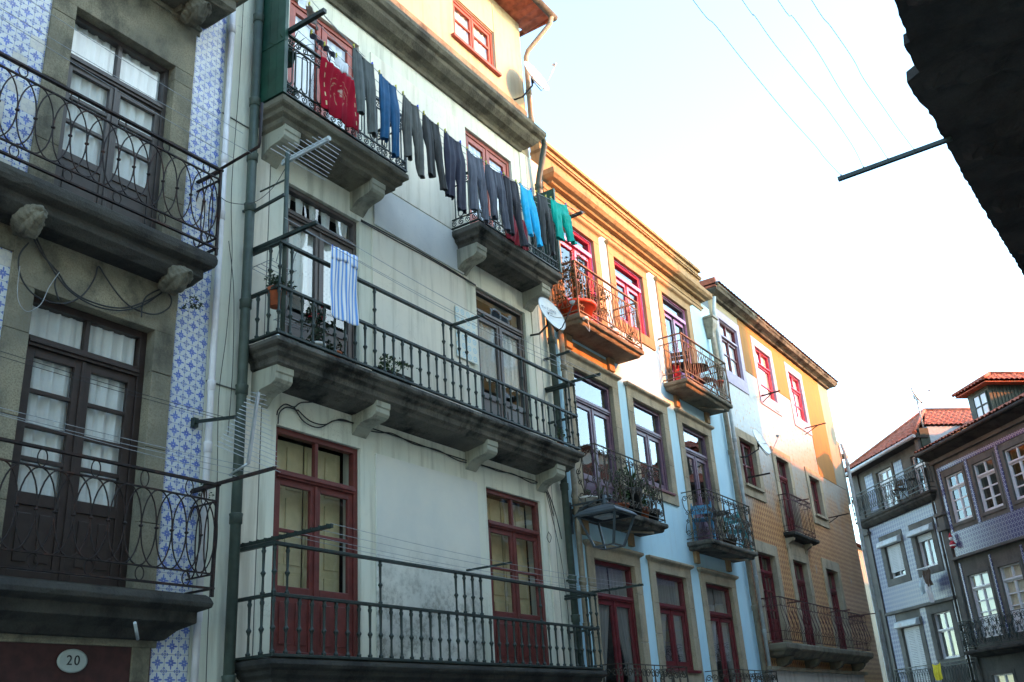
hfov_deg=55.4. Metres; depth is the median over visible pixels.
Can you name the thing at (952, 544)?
hanging ornament
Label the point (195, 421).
line bracket
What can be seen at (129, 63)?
washing line
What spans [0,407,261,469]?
washing line
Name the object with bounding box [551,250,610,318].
potted plant
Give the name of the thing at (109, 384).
washing line
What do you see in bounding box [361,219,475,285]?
cable
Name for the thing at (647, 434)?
window
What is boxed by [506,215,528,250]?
cloth
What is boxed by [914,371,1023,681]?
town house
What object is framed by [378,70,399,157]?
trousers
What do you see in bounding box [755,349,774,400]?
window
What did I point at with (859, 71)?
overhead wire
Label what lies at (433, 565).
washing line
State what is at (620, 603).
french door
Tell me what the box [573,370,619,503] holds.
french door
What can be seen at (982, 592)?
window
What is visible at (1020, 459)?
window
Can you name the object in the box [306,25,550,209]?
washing line
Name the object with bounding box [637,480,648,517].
potted plant
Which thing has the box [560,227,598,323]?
french door
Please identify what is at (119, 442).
washing line
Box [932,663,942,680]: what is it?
cloth
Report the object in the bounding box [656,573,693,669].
window
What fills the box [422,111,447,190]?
trousers
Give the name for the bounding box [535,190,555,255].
trousers
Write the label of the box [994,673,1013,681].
window
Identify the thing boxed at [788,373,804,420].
window
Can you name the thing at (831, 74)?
overhead wire
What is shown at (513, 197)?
trousers
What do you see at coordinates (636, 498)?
potted plant
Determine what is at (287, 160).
tv antenna
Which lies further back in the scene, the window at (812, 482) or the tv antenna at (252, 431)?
the window at (812, 482)
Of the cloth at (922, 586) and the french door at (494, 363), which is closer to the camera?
the french door at (494, 363)
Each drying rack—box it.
[252,251,296,276]
[274,292,316,331]
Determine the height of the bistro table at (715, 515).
0.710 m
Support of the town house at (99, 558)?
on the ground
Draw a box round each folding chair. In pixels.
[670,348,691,380]
[691,501,715,540]
[694,363,718,393]
[724,511,752,550]
[891,479,908,503]
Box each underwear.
[310,29,323,50]
[322,41,334,61]
[335,53,348,74]
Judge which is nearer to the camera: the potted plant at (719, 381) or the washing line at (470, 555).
the washing line at (470, 555)
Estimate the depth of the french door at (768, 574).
23.43 m
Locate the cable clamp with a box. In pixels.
[582,316,589,331]
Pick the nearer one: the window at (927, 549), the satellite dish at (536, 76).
the satellite dish at (536, 76)
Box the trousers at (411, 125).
[402,91,424,178]
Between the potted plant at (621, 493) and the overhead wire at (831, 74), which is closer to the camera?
the overhead wire at (831, 74)
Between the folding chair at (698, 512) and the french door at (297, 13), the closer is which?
the french door at (297, 13)
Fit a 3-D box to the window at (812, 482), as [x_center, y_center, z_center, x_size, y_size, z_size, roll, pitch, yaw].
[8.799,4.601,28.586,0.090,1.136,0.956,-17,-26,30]
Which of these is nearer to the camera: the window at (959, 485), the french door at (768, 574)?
the french door at (768, 574)
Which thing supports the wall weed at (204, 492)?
attached to the town house at (99, 558)
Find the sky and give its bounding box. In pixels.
[519,0,1023,543]
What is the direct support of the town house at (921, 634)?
on the ground
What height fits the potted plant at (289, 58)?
0.494 m
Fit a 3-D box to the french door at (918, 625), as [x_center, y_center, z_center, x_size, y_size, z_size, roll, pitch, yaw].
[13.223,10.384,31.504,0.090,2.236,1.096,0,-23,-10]
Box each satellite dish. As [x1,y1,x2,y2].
[514,61,556,99]
[530,297,574,335]
[740,429,778,457]
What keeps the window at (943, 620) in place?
in the town house at (921, 634)
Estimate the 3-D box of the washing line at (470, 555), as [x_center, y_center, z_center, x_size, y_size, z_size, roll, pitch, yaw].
[0.051,2.757,12.160,0.004,0.075,6.600,-17,-26,30]
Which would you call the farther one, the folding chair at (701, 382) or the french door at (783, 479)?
the french door at (783, 479)
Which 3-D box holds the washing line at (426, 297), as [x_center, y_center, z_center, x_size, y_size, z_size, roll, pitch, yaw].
[-0.787,-0.444,13.802,0.005,0.116,6.580,-17,-26,30]
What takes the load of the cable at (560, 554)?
attached to the town house at (289, 604)
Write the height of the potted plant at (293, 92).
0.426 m
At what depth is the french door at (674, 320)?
22.79 m
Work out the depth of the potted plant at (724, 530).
20.89 m
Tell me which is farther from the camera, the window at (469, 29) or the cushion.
the cushion
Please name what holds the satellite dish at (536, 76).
attached to the town house at (289, 604)
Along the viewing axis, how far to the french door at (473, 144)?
17.10 m
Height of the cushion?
0.380 m
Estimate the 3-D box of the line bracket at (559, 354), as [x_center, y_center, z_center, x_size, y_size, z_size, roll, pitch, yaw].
[0.765,0.249,16.658,0.531,0.055,0.035,-17,-26,30]
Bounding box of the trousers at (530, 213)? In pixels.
[519,182,542,246]
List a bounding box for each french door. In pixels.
[0,296,146,586]
[54,15,168,228]
[269,426,357,656]
[285,186,355,364]
[287,0,355,140]
[465,130,509,240]
[475,288,529,431]
[486,488,548,664]
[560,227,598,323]
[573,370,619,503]
[594,559,642,681]
[662,295,693,380]
[683,426,718,539]
[706,583,741,681]
[758,554,782,642]
[793,562,815,644]
[827,571,846,648]
[878,467,897,508]
[905,625,924,678]
[912,457,928,492]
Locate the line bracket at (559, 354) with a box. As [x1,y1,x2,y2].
[543,350,570,360]
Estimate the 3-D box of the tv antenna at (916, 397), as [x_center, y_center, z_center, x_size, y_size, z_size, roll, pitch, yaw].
[13.288,2.211,31.557,0.548,1.569,0.557,0,-23,-10]
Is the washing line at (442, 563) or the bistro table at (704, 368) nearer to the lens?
the washing line at (442, 563)
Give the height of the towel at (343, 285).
0.973 m
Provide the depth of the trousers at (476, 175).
14.12 m
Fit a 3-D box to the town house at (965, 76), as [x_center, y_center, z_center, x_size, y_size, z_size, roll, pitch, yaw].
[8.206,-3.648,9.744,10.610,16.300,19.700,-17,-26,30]
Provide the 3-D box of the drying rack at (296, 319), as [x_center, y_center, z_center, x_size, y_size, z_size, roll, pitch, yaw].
[-2.505,-0.342,11.297,0.234,0.304,0.457,-17,-26,30]
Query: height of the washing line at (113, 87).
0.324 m
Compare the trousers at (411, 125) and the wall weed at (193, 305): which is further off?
the trousers at (411, 125)
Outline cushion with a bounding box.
[673,364,680,379]
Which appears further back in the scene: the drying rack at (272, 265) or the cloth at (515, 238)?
the cloth at (515, 238)
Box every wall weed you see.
[180,295,203,311]
[198,483,213,497]
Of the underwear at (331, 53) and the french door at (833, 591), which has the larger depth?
the french door at (833, 591)
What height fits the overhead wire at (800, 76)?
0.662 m
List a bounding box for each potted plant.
[264,270,296,309]
[271,32,315,67]
[287,82,301,101]
[297,301,333,353]
[326,338,343,357]
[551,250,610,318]
[557,429,566,444]
[579,489,597,505]
[596,485,611,503]
[609,458,653,515]
[612,465,630,507]
[626,332,633,344]
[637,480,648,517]
[646,481,659,520]
[714,360,723,387]
[720,524,737,545]
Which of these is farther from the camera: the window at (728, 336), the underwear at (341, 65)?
the window at (728, 336)
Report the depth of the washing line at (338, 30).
13.02 m
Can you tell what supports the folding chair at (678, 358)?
on the town house at (687, 611)
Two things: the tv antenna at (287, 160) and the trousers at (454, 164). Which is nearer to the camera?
the tv antenna at (287, 160)
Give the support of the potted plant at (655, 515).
on the town house at (687, 611)
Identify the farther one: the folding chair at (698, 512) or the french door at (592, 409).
the folding chair at (698, 512)
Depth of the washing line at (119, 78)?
9.37 m
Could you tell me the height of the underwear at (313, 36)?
0.253 m
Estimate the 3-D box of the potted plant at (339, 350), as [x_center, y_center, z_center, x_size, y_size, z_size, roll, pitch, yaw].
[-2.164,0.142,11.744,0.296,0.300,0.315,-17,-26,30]
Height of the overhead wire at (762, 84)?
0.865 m
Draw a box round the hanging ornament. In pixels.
[948,533,956,548]
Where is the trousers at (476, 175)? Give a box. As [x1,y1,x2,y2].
[466,147,488,223]
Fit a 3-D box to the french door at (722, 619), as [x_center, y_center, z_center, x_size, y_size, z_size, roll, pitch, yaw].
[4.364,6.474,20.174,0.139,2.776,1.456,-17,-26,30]
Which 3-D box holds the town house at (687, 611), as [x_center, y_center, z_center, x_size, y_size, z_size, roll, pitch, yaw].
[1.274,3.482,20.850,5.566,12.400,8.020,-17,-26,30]
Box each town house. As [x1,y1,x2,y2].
[0,0,275,681]
[187,0,643,681]
[530,140,777,681]
[699,277,891,681]
[837,0,1023,274]
[844,408,983,681]
[856,542,887,681]
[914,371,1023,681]
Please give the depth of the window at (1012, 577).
27.10 m
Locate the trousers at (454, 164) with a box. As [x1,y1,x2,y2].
[443,128,466,213]
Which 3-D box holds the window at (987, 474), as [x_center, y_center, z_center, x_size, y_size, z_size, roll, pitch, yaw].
[13.786,4.135,28.121,0.120,1.426,0.966,0,-23,-10]
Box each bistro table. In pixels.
[680,363,708,385]
[703,510,728,541]
[906,478,916,496]
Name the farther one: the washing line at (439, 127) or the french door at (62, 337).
the washing line at (439, 127)
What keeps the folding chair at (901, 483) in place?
on the town house at (921, 634)
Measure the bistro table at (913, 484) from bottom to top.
0.608 m
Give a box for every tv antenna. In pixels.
[216,392,278,475]
[260,136,340,331]
[911,388,930,427]
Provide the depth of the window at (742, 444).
24.63 m
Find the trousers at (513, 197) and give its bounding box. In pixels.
[503,172,528,246]
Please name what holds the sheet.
hanging from the line bracket
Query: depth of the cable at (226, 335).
10.81 m
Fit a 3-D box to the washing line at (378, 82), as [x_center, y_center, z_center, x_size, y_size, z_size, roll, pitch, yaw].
[-0.644,-2.942,14.599,0.006,0.437,6.511,-17,-26,30]
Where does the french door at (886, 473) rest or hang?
in the town house at (921, 634)
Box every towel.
[319,55,358,133]
[330,245,358,325]
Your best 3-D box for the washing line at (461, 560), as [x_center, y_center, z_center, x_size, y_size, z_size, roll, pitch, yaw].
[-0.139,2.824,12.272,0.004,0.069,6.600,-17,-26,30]
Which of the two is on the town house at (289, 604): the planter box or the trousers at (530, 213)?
the planter box
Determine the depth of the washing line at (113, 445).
8.42 m
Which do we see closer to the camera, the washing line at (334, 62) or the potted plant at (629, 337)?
the washing line at (334, 62)
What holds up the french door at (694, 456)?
in the town house at (687, 611)
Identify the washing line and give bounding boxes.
[0,7,250,152]
[0,17,234,158]
[0,351,225,417]
[0,356,223,419]
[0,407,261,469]
[0,412,250,472]
[0,414,233,475]
[29,0,241,132]
[284,217,572,368]
[294,536,593,589]
[297,30,466,164]
[305,230,589,380]
[305,534,604,588]
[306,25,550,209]
[311,0,364,56]
[315,20,575,214]
[318,223,601,377]
[323,530,618,585]
[324,16,584,212]
[330,523,632,583]
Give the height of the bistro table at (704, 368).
0.631 m
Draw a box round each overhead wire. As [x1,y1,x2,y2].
[693,0,841,175]
[742,0,863,166]
[778,0,887,158]
[811,0,913,148]
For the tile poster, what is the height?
0.830 m
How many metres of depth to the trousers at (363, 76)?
12.33 m
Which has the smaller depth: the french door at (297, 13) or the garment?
the french door at (297, 13)
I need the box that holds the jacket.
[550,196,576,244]
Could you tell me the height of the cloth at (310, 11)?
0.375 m
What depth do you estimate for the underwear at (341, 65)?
12.62 m
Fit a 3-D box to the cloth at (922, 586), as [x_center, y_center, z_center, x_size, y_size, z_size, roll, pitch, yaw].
[12.899,7.676,30.666,0.102,0.554,0.303,0,-23,-10]
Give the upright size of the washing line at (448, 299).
0.139 m
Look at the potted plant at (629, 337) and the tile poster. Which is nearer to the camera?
the tile poster
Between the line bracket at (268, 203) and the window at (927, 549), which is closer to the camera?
the line bracket at (268, 203)
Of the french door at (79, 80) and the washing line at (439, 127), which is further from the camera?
the washing line at (439, 127)
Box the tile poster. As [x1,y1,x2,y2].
[455,305,477,364]
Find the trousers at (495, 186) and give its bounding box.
[485,160,510,232]
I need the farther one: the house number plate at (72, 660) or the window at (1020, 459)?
the window at (1020, 459)
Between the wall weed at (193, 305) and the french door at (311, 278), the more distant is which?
the french door at (311, 278)
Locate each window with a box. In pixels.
[452,0,492,64]
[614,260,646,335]
[633,401,668,490]
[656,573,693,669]
[719,320,741,378]
[739,440,756,485]
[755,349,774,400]
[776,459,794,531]
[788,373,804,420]
[809,478,820,514]
[888,544,905,578]
[919,532,937,567]
[934,611,959,658]
[946,471,972,522]
[969,571,1002,637]
[974,457,1002,511]
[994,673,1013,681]
[1000,562,1023,631]
[1005,442,1023,499]
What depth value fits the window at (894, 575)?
32.83 m
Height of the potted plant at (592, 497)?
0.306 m
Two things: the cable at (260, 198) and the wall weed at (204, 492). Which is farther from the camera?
the cable at (260, 198)
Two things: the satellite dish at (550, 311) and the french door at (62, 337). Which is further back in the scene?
the satellite dish at (550, 311)
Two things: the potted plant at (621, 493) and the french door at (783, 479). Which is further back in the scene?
the french door at (783, 479)
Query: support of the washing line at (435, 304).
attached to the town house at (289, 604)
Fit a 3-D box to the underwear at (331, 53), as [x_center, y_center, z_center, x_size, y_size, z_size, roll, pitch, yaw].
[-2.334,-3.671,12.476,0.039,0.253,0.241,-17,-26,30]
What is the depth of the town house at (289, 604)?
12.88 m
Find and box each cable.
[17,238,171,317]
[17,266,59,311]
[206,3,243,681]
[217,169,284,204]
[276,401,561,538]
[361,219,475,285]
[546,493,570,638]
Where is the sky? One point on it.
(894, 278)
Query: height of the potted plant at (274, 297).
0.470 m
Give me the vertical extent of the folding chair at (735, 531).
0.863 m
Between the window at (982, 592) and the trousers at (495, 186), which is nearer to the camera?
the trousers at (495, 186)
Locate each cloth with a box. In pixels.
[298,0,306,8]
[307,1,318,29]
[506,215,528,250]
[919,578,925,594]
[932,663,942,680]
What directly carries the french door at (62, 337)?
in the town house at (99, 558)
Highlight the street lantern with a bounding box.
[569,495,636,549]
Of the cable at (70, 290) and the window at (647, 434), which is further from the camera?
the window at (647, 434)
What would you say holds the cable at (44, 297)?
hanging from the cable at (70, 290)
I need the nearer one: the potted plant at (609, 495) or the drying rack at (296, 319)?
the drying rack at (296, 319)
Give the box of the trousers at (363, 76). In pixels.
[352,44,376,137]
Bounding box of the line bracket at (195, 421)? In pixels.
[190,415,236,427]
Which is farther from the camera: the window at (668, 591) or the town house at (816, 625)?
the town house at (816, 625)
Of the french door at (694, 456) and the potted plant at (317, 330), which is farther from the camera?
the french door at (694, 456)
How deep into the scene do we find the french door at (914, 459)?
31.52 m
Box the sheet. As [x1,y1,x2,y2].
[925,583,934,602]
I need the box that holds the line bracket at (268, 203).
[254,193,284,212]
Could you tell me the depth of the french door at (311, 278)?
12.61 m
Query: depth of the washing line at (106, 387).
8.80 m
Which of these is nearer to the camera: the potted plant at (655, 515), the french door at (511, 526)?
the french door at (511, 526)
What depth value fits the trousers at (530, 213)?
15.30 m
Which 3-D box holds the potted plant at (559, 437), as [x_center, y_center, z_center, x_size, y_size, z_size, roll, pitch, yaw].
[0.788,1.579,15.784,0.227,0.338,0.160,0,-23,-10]
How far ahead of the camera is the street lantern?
15.70 m
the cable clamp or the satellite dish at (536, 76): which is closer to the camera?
the cable clamp
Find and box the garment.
[922,568,933,586]
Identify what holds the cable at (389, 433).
attached to the town house at (289, 604)
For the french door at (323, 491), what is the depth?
11.34 m
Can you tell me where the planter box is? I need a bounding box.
[372,354,417,385]
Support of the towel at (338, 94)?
hanging from the washing line at (334, 62)
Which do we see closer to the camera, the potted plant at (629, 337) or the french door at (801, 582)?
the potted plant at (629, 337)
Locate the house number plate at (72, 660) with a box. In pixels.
[57,649,87,672]
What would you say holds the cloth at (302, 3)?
hanging from the washing line at (338, 30)

